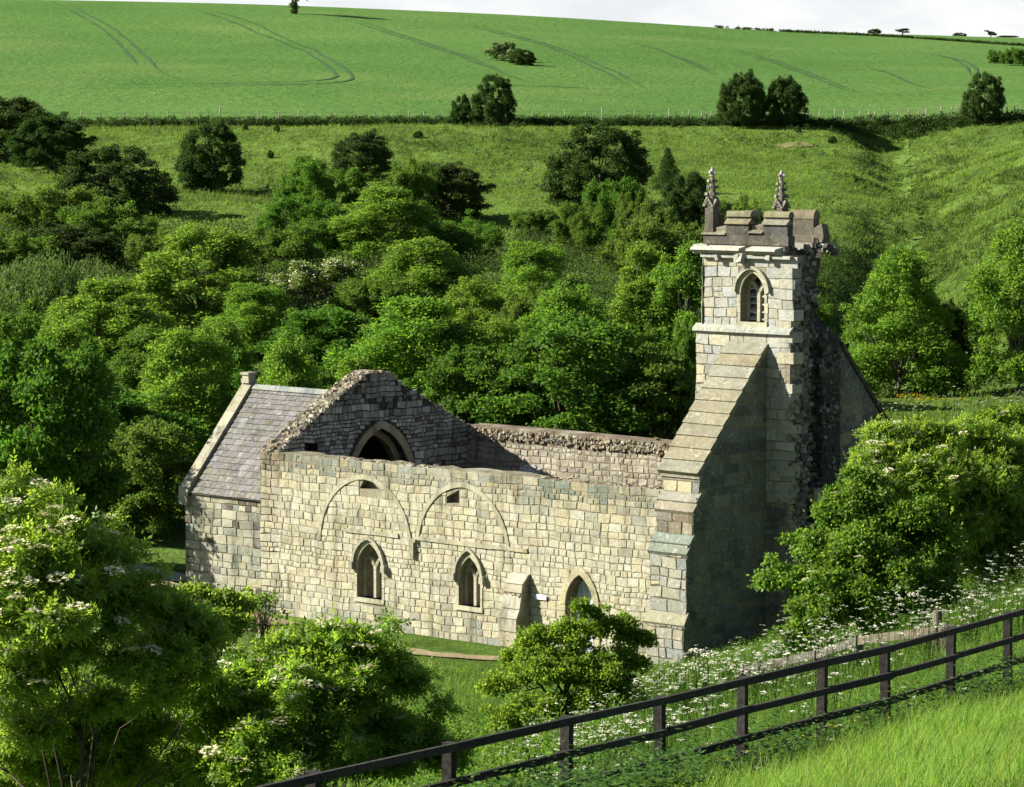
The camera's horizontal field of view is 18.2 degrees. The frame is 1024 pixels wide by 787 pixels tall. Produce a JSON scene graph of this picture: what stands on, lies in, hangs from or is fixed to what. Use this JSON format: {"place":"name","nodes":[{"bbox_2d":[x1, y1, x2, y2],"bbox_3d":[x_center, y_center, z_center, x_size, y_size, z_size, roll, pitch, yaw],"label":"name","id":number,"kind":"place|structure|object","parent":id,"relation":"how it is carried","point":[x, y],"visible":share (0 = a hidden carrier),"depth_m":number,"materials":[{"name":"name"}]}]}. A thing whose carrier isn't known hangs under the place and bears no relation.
{"place":"outdoors","nodes":[
{"label":"outdoors","id":0,"kind":"place"},
{"bbox_2d":[0,0,1023,120],"bbox_3d":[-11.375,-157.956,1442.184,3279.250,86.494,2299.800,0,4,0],"label":"crop field","id":1,"kind":"structure","parent":0,"point":[49,49],"depth_m":387.36,"materials":[{"name":"plant"}]},
{"bbox_2d":[483,41,516,60],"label":"may bush","id":2,"kind":"object","parent":1,"relation":"on","point":[504,49],"visible":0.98,"depth_m":385.07,"materials":[{"name":"green plant"}]},
{"bbox_2d":[61,2,978,96],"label":"tractor tracks","id":3,"kind":"object","parent":1,"relation":"on","point":[967,68],"visible":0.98,"depth_m":402.10},
{"bbox_2d":[714,25,1023,45],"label":"crest hedge","id":4,"kind":"object","parent":1,"relation":"on","point":[887,35],"visible":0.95,"depth_m":516.41,"materials":[{"name":"green plant"}]},
{"bbox_2d":[0,114,1023,769],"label":"meadow ground","id":5,"kind":"structure","parent":0,"point":[168,546],"depth_m":254.71,"materials":[{"name":"plant"}]},
{"bbox_2d":[0,230,64,275],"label":"scrub bush","id":6,"kind":"object","parent":5,"relation":"on","point":[20,243],"visible":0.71,"depth_m":184.81,"materials":[{"name":"green plant"}]},
{"bbox_2d":[0,95,68,157],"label":"hawthorn bush","id":7,"kind":"object","parent":5,"relation":"on","point":[16,109],"visible":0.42,"depth_m":262.99,"materials":[{"name":"green plant"}]},
{"bbox_2d":[0,113,97,169],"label":"hawthorn bush","id":8,"kind":"object","parent":5,"relation":"on","point":[49,132],"visible":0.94,"depth_m":253.55,"materials":[{"name":"green plant"}]},
{"bbox_2d":[0,243,109,332],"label":"willow scrub","id":9,"kind":"object","parent":5,"relation":"on","point":[40,284],"visible":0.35,"depth_m":164.73,"materials":[{"name":"green plant"}]},
{"bbox_2d":[0,294,111,354],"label":"scrub bush","id":10,"kind":"object","parent":5,"relation":"on","point":[20,327],"visible":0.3,"depth_m":151.66,"materials":[{"name":"green plant"}]},
{"bbox_2d":[0,173,114,233],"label":"scrub bush","id":11,"kind":"object","parent":5,"relation":"on","point":[42,206],"visible":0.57,"depth_m":206.45,"materials":[{"name":"green plant"}]},
{"bbox_2d":[0,325,130,527],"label":"broadleaf tree","id":12,"kind":"object","parent":5,"relation":"on","point":[30,382],"visible":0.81,"depth_m":101.32,"materials":[{"name":"green plant"}]},
{"bbox_2d":[10,220,128,269],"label":"hawthorn bush","id":13,"kind":"object","parent":5,"relation":"on","point":[79,234],"visible":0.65,"depth_m":188.55,"materials":[{"name":"green plant"}]},
{"bbox_2d":[24,317,123,425],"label":"ash tree","id":14,"kind":"object","parent":5,"relation":"on","point":[62,335],"visible":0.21,"depth_m":135.68,"materials":[{"name":"green plant"}]},
{"bbox_2d":[67,252,131,322],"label":"willow scrub","id":15,"kind":"object","parent":5,"relation":"on","point":[98,271],"visible":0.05,"depth_m":169.76,"materials":[{"name":"green plant"}]},
{"bbox_2d":[33,271,177,365],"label":"ash tree","id":16,"kind":"object","parent":5,"relation":"on","point":[128,313],"visible":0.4,"depth_m":149.30,"materials":[{"name":"green plant"}]},
{"bbox_2d":[54,196,161,247],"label":"scrub bush","id":17,"kind":"object","parent":5,"relation":"on","point":[103,217],"visible":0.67,"depth_m":198.42,"materials":[{"name":"green plant"}]},
{"bbox_2d":[55,141,182,215],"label":"hawthorn bush","id":18,"kind":"object","parent":5,"relation":"on","point":[137,184],"visible":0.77,"depth_m":222.28,"materials":[{"name":"green plant"}]},
{"bbox_2d":[0,689,240,786],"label":"elder bush","id":19,"kind":"object","parent":5,"relation":"on","point":[169,774],"visible":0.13,"depth_m":41.10,"materials":[{"name":"green plant"}]},
{"bbox_2d":[0,448,242,786],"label":"elder tree","id":20,"kind":"object","parent":5,"relation":"on","point":[48,543],"visible":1,"depth_m":36.77,"materials":[{"name":"green plant"}]},
{"bbox_2d":[59,389,210,527],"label":"broadleaf tree","id":21,"kind":"object","parent":5,"relation":"on","point":[130,406],"visible":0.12,"depth_m":112.19,"materials":[{"name":"green plant"}]},
{"bbox_2d":[105,323,183,405],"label":"broadleaf tree","id":22,"kind":"object","parent":5,"relation":"on","point":[127,361],"visible":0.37,"depth_m":139.51,"materials":[{"name":"green plant"}]},
{"bbox_2d":[99,415,196,541],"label":"broadleaf tree","id":23,"kind":"object","parent":5,"relation":"on","point":[169,467],"visible":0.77,"depth_m":108.56,"materials":[{"name":"green plant"}]},
{"bbox_2d":[123,222,201,271],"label":"scrub bush","id":24,"kind":"object","parent":5,"relation":"on","point":[136,244],"visible":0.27,"depth_m":187.62,"materials":[{"name":"green plant"}]},
{"bbox_2d":[128,323,239,459],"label":"ash tree","id":25,"kind":"object","parent":5,"relation":"on","point":[164,387],"visible":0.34,"depth_m":120.45,"materials":[{"name":"green plant"}]},
{"bbox_2d":[173,115,248,192],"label":"hawthorn bush","id":26,"kind":"object","parent":5,"relation":"on","point":[201,170],"visible":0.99,"depth_m":238.37,"materials":[{"name":"green plant"}]},
{"bbox_2d":[127,222,297,326],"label":"ash tree","id":27,"kind":"object","parent":5,"relation":"on","point":[222,264],"visible":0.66,"depth_m":164.69,"materials":[{"name":"green plant"}]},
{"bbox_2d":[172,573,265,666],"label":"leafy shrub","id":28,"kind":"object","parent":5,"relation":"on","point":[240,606],"visible":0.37,"depth_m":74.39,"materials":[{"name":"green plant"}]},
{"bbox_2d":[180,313,265,410],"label":"ash tree","id":29,"kind":"object","parent":5,"relation":"on","point":[227,329],"visible":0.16,"depth_m":136.66,"materials":[{"name":"green plant"}]},
{"bbox_2d":[197,281,309,357],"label":"ash tree","id":30,"kind":"object","parent":5,"relation":"on","point":[245,315],"visible":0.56,"depth_m":157.39,"materials":[{"name":"green plant"}]},
{"bbox_2d":[205,223,328,274],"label":"scrub bush","id":31,"kind":"object","parent":5,"relation":"on","point":[300,241],"visible":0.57,"depth_m":189.01,"materials":[{"name":"green plant"}]},
{"bbox_2d":[237,589,299,665],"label":"twiggy shrub","id":32,"kind":"object","parent":5,"relation":"on","point":[262,621],"visible":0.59,"depth_m":75.56,"materials":[{"name":"green plant"}]},
{"bbox_2d":[254,330,324,388],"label":"ash tree","id":33,"kind":"object","parent":5,"relation":"on","point":[280,360],"visible":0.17,"depth_m":117.89,"materials":[{"name":"green plant"}]},
{"bbox_2d":[255,184,342,236],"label":"scrub bush","id":34,"kind":"object","parent":5,"relation":"on","point":[272,216],"visible":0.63,"depth_m":207.03,"materials":[{"name":"green plant"}]},
{"bbox_2d":[247,304,377,377],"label":"broadleaf tree","id":35,"kind":"object","parent":5,"relation":"on","point":[327,335],"visible":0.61,"depth_m":150.65,"materials":[{"name":"green plant"}]},
{"bbox_2d":[260,256,364,310],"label":"may bush","id":36,"kind":"object","parent":5,"relation":"on","point":[304,275],"visible":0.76,"depth_m":171.96,"materials":[{"name":"green plant"}]},
{"bbox_2d":[271,154,371,212],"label":"scrub bush","id":37,"kind":"object","parent":5,"relation":"on","point":[315,178],"visible":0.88,"depth_m":224.24,"materials":[{"name":"green plant"}]},
{"bbox_2d":[170,603,478,786],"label":"elder bush","id":38,"kind":"object","parent":5,"relation":"on","point":[360,677],"visible":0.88,"depth_m":39.03,"materials":[{"name":"green plant"}]},
{"bbox_2d":[286,215,384,257],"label":"scrub bush","id":39,"kind":"object","parent":5,"relation":"on","point":[322,234],"visible":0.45,"depth_m":195.35,"materials":[{"name":"green plant"}]},
{"bbox_2d":[0,195,700,536],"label":"undergrowth","id":40,"kind":"object","parent":5,"relation":"on","point":[376,265],"visible":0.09,"depth_m":189.91,"materials":[{"name":"green plant"}]},
{"bbox_2d":[334,351,375,380],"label":"ash tree","id":41,"kind":"object","parent":5,"relation":"on","point":[347,365],"visible":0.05,"depth_m":125.98,"materials":[{"name":"green plant"}]},
{"bbox_2d":[329,128,394,175],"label":"hawthorn bush","id":42,"kind":"object","parent":5,"relation":"on","point":[374,152],"visible":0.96,"depth_m":249.29,"materials":[{"name":"green plant"}]},
{"bbox_2d":[321,183,443,263],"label":"ash tree","id":43,"kind":"object","parent":5,"relation":"on","point":[367,211],"visible":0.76,"depth_m":194.25,"materials":[{"name":"green plant"}]},
{"bbox_2d":[330,272,437,333],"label":"scrub bush","id":44,"kind":"object","parent":5,"relation":"on","point":[354,292],"visible":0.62,"depth_m":164.90,"materials":[{"name":"green plant"}]},
{"bbox_2d":[372,156,444,222],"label":"scrub bush","id":45,"kind":"object","parent":5,"relation":"on","point":[419,182],"visible":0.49,"depth_m":221.08,"materials":[{"name":"green plant"}]},
{"bbox_2d":[170,683,649,786],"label":"tall herbs","id":46,"kind":"object","parent":5,"relation":"on","point":[482,755],"visible":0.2,"depth_m":49.94,"materials":[{"name":"green plant"}]},
{"bbox_2d":[321,290,500,423],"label":"ash tree","id":47,"kind":"object","parent":5,"relation":"on","point":[384,347],"visible":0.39,"depth_m":136.94,"materials":[{"name":"green plant"}]},
{"bbox_2d":[349,236,488,317],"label":"ash tree","id":48,"kind":"object","parent":5,"relation":"on","point":[407,262],"visible":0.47,"depth_m":170.72,"materials":[{"name":"green plant"}]},
{"bbox_2d":[414,160,496,218],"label":"hawthorn bush","id":49,"kind":"object","parent":5,"relation":"on","point":[460,183],"visible":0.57,"depth_m":224.15,"materials":[{"name":"green plant"}]},
{"bbox_2d":[450,93,471,124],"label":"hawthorn bush","id":50,"kind":"object","parent":5,"relation":"on","point":[463,108],"visible":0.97,"depth_m":295.96,"materials":[{"name":"green plant"}]},
{"bbox_2d":[421,208,503,260],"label":"scrub bush","id":51,"kind":"object","parent":5,"relation":"on","point":[464,233],"visible":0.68,"depth_m":196.70,"materials":[{"name":"green plant"}]},
{"bbox_2d":[414,337,530,426],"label":"broadleaf tree","id":52,"kind":"object","parent":5,"relation":"on","point":[460,377],"visible":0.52,"depth_m":128.25,"materials":[{"name":"green plant"}]},
{"bbox_2d":[442,274,505,328],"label":"ash tree","id":53,"kind":"object","parent":5,"relation":"on","point":[474,295],"visible":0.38,"depth_m":159.54,"materials":[{"name":"green plant"}]},
{"bbox_2d":[468,73,517,125],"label":"hawthorn bush","id":54,"kind":"object","parent":5,"relation":"on","point":[496,108],"visible":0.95,"depth_m":295.15,"materials":[{"name":"green plant"}]},
{"bbox_2d":[470,316,550,424],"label":"ash tree","id":55,"kind":"object","parent":5,"relation":"on","point":[502,332],"visible":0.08,"depth_m":139.74,"materials":[{"name":"green plant"}]},
{"bbox_2d":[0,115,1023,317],"bbox_3d":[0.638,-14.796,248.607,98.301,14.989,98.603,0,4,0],"label":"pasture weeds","id":56,"kind":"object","parent":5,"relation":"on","point":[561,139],"visible":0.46,"depth_m":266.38,"materials":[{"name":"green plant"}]},
{"bbox_2d":[5,570,1023,786],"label":"bank grass","id":57,"kind":"structure","parent":5,"relation":"on","point":[808,677],"depth_m":48.48,"materials":[{"name":"plant"}]},
{"bbox_2d":[6,565,1023,786],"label":"bank herbs","id":58,"kind":"object","parent":5,"relation":"on","point":[770,710],"visible":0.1,"depth_m":50.02,"materials":[{"name":"green plant"}]},
{"bbox_2d":[11,107,1023,138],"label":"hedge bank","id":59,"kind":"structure","parent":5,"relation":"on","point":[547,120],"depth_m":296.79,"materials":[{"name":"plant"}]},
{"bbox_2d":[487,281,554,327],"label":"scrub bush","id":60,"kind":"object","parent":5,"relation":"on","point":[514,308],"visible":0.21,"depth_m":157.65,"materials":[{"name":"green plant"}]},
{"bbox_2d":[508,206,560,240],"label":"scrub bush","id":61,"kind":"object","parent":5,"relation":"on","point":[539,217],"visible":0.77,"depth_m":213.67,"materials":[{"name":"green plant"}]},
{"bbox_2d":[178,167,891,665],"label":"ruined church","id":62,"kind":"structure","parent":5,"relation":"on","point":[360,495],"depth_m":88.07,"materials":[{"name":"stone"}]},
{"bbox_2d":[348,536,387,604],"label":"window","id":63,"kind":"structure","parent":62,"relation":"in","point":[360,546],"depth_m":92.51,"materials":[{"name":"stone"}]},
{"bbox_2d":[450,548,486,612],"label":"window","id":64,"kind":"structure","parent":62,"relation":"in","point":[467,553],"depth_m":89.75,"materials":[{"name":"stone"}]},
{"bbox_2d":[557,566,599,653],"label":"doorway","id":65,"kind":"structure","parent":62,"relation":"in","point":[587,588],"depth_m":87.03,"materials":[{"name":"stone"}]},
{"bbox_2d":[733,266,770,327],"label":"belfry window","id":66,"kind":"structure","parent":62,"relation":"in","point":[762,286],"depth_m":85.60,"materials":[{"name":"stone"}]},
{"bbox_2d":[483,240,598,316],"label":"ash tree","id":67,"kind":"object","parent":5,"relation":"on","point":[544,267],"visible":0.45,"depth_m":168.39,"materials":[{"name":"green plant"}]},
{"bbox_2d":[62,103,1023,120],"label":"wire fence","id":68,"kind":"object","parent":5,"relation":"on","point":[875,115],"visible":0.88,"depth_m":298.45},
{"bbox_2d":[506,280,615,381],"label":"ash tree","id":69,"kind":"object","parent":5,"relation":"on","point":[556,301],"visible":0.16,"depth_m":147.72,"materials":[{"name":"green plant"}]},
{"bbox_2d":[420,726,710,786],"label":"nettles","id":70,"kind":"object","parent":5,"relation":"on","point":[689,769],"visible":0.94,"depth_m":27.62,"materials":[{"name":"green plant"}]},
{"bbox_2d":[466,309,665,436],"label":"broadleaf tree","id":71,"kind":"object","parent":5,"relation":"on","point":[591,376],"visible":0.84,"depth_m":125.70,"materials":[{"name":"green plant"}]},
{"bbox_2d":[472,596,661,735],"bbox_3d":[1.081,5.395,61.148,3.695,2.939,2.972,0,4,0],"label":"field maple","id":72,"kind":"object","parent":5,"relation":"on","point":[521,661],"visible":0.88,"depth_m":61.07,"materials":[{"name":"green plant"}]},
{"bbox_2d":[550,189,607,249],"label":"scrub bush","id":73,"kind":"object","parent":5,"relation":"on","point":[574,220],"visible":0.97,"depth_m":207.16,"materials":[{"name":"green plant"}]},
{"bbox_2d":[538,118,656,206],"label":"hawthorn bush","id":74,"kind":"object","parent":5,"relation":"on","point":[632,164],"visible":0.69,"depth_m":236.21,"materials":[{"name":"green plant"}]},
{"bbox_2d":[578,177,651,245],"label":"scrub bush","id":75,"kind":"object","parent":5,"relation":"on","point":[607,192],"visible":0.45,"depth_m":213.48,"materials":[{"name":"green plant"}]},
{"bbox_2d":[591,316,667,429],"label":"broadleaf tree","id":76,"kind":"object","parent":5,"relation":"on","point":[650,336],"visible":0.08,"depth_m":137.91,"materials":[{"name":"green plant"}]},
{"bbox_2d":[599,239,677,339],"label":"ash tree","id":77,"kind":"object","parent":5,"relation":"on","point":[635,286],"visible":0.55,"depth_m":159.16,"materials":[{"name":"green plant"}]},
{"bbox_2d":[256,608,1023,786],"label":"wooden fence","id":78,"kind":"object","parent":5,"relation":"on","point":[565,724],"visible":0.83,"depth_m":31.75,"materials":[{"name":"brown wood"}]},
{"bbox_2d":[609,189,674,260],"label":"scrub bush","id":79,"kind":"object","parent":5,"relation":"on","point":[626,209],"visible":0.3,"depth_m":205.48,"materials":[{"name":"green plant"}]},
{"bbox_2d":[596,348,695,439],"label":"broadleaf tree","id":80,"kind":"object","parent":5,"relation":"on","point":[665,374],"visible":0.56,"depth_m":125.57,"materials":[{"name":"green plant"}]},
{"bbox_2d":[593,201,704,272],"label":"scrub bush","id":81,"kind":"object","parent":5,"relation":"on","point":[669,237],"visible":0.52,"depth_m":197.01,"materials":[{"name":"green plant"}]},
{"bbox_2d":[651,147,683,190],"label":"conifer","id":82,"kind":"object","parent":5,"relation":"on","point":[666,171],"visible":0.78,"depth_m":245.14,"materials":[{"name":"green plant"}]},
{"bbox_2d":[646,236,702,382],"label":"ash tree","id":83,"kind":"object","parent":5,"relation":"on","point":[684,281],"visible":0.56,"depth_m":157.74,"materials":[{"name":"green plant"}]},
{"bbox_2d":[663,311,701,405],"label":"tree","id":84,"kind":"object","parent":5,"relation":"on","point":[683,343],"visible":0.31,"depth_m":149.92,"materials":[{"name":"green plant"}]},
{"bbox_2d":[658,167,709,229],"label":"hawthorn bush","id":85,"kind":"object","parent":5,"relation":"on","point":[675,199],"visible":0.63,"depth_m":224.82,"materials":[{"name":"green plant"}]},
{"bbox_2d":[703,192,763,226],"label":"scrub bush","id":86,"kind":"object","parent":5,"relation":"on","point":[741,205],"visible":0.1,"depth_m":203.62,"materials":[{"name":"green plant"}]},
{"bbox_2d":[455,550,1023,786],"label":"cow parsley","id":87,"kind":"object","parent":5,"relation":"on","point":[705,708],"visible":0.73,"depth_m":45.97,"materials":[{"name":"green plant"}]},
{"bbox_2d":[714,68,767,126],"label":"hawthorn bush","id":88,"kind":"object","parent":5,"relation":"on","point":[748,89],"visible":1,"depth_m":294.79,"materials":[{"name":"green plant"}]},
{"bbox_2d":[465,648,1023,786],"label":"nettles","id":89,"kind":"object","parent":5,"relation":"on","point":[834,729],"visible":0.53,"depth_m":33.56,"materials":[{"name":"green plant"}]},
{"bbox_2d":[764,75,810,126],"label":"hawthorn bush","id":90,"kind":"object","parent":5,"relation":"on","point":[787,91],"visible":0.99,"depth_m":294.85,"materials":[{"name":"green plant"}]},
{"bbox_2d":[613,674,1023,786],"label":"meadow grass","id":91,"kind":"structure","parent":5,"relation":"on","point":[985,749],"depth_m":28.11,"materials":[{"name":"plant"}]},
{"bbox_2d":[633,541,1023,720],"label":"cow parsley","id":92,"kind":"object","parent":5,"relation":"on","point":[827,648],"visible":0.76,"depth_m":52.92,"materials":[{"name":"green plant"}]},
{"bbox_2d":[740,610,953,675],"bbox_3d":[5.147,4.299,50.211,0.275,2.525,6.444,-2,5,-25],"label":"weathered fence","id":93,"kind":"object","parent":5,"relation":"on","point":[860,642],"visible":0.51,"depth_m":49.48,"materials":[{"name":"grey wood"}]},
{"bbox_2d":[815,234,893,354],"bbox_3d":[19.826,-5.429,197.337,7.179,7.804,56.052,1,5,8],"label":"tree","id":94,"kind":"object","parent":5,"relation":"on","point":[827,293],"depth_m":209.78,"materials":[{"name":"plant"}]},
{"bbox_2d":[745,461,974,653],"bbox_3d":[6.669,3.200,61.377,4.463,3.731,3.951,0,4,0],"label":"hawthorn tree","id":95,"kind":"object","parent":5,"relation":"on","point":[864,520],"visible":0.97,"depth_m":60.78,"materials":[{"name":"green plant"}]},
{"bbox_2d":[838,243,971,396],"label":"ash tree","id":96,"kind":"object","parent":5,"relation":"on","point":[882,342],"visible":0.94,"depth_m":164.90,"materials":[{"name":"green plant"}]},
{"bbox_2d":[892,139,925,250],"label":"grass track","id":97,"kind":"structure","parent":5,"relation":"on","point":[910,221],"depth_m":259.36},
{"bbox_2d":[843,411,1023,588],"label":"elder tree","id":98,"kind":"object","parent":5,"relation":"on","point":[912,456],"visible":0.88,"depth_m":64.89,"materials":[{"name":"green plant"}]},
{"bbox_2d":[908,296,974,395],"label":"hawthorn bush","id":99,"kind":"object","parent":5,"relation":"on","point":[956,334],"visible":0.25,"depth_m":167.68,"materials":[{"name":"green plant"}]},
{"bbox_2d":[873,379,1023,419],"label":"hedge","id":100,"kind":"object","parent":5,"relation":"on","point":[991,384],"visible":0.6,"depth_m":157.96,"materials":[{"name":"green plant"}]},
{"bbox_2d":[888,150,1023,344],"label":"coarse grass","id":101,"kind":"structure","parent":5,"relation":"on","point":[967,210],"depth_m":244.53,"materials":[{"name":"plant"}]},
{"bbox_2d":[959,69,1007,123],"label":"hawthorn bush","id":102,"kind":"object","parent":5,"relation":"on","point":[995,105],"visible":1,"depth_m":295.89,"materials":[{"name":"green plant"}]},
{"bbox_2d":[950,216,1023,394],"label":"ash tree","id":103,"kind":"object","parent":5,"relation":"on","point":[989,304],"visible":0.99,"depth_m":163.47,"materials":[{"name":"green plant"}]},
{"bbox_2d":[954,400,1023,572],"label":"leafy shrub","id":104,"kind":"object","parent":5,"relation":"on","point":[1007,414],"visible":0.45,"depth_m":76.23,"materials":[{"name":"green plant"}]},
{"bbox_2d":[84,0,1023,37],"label":"sky","id":105,"kind":"structure","parent":0,"point":[921,17],"materials":[{"name":"white"}]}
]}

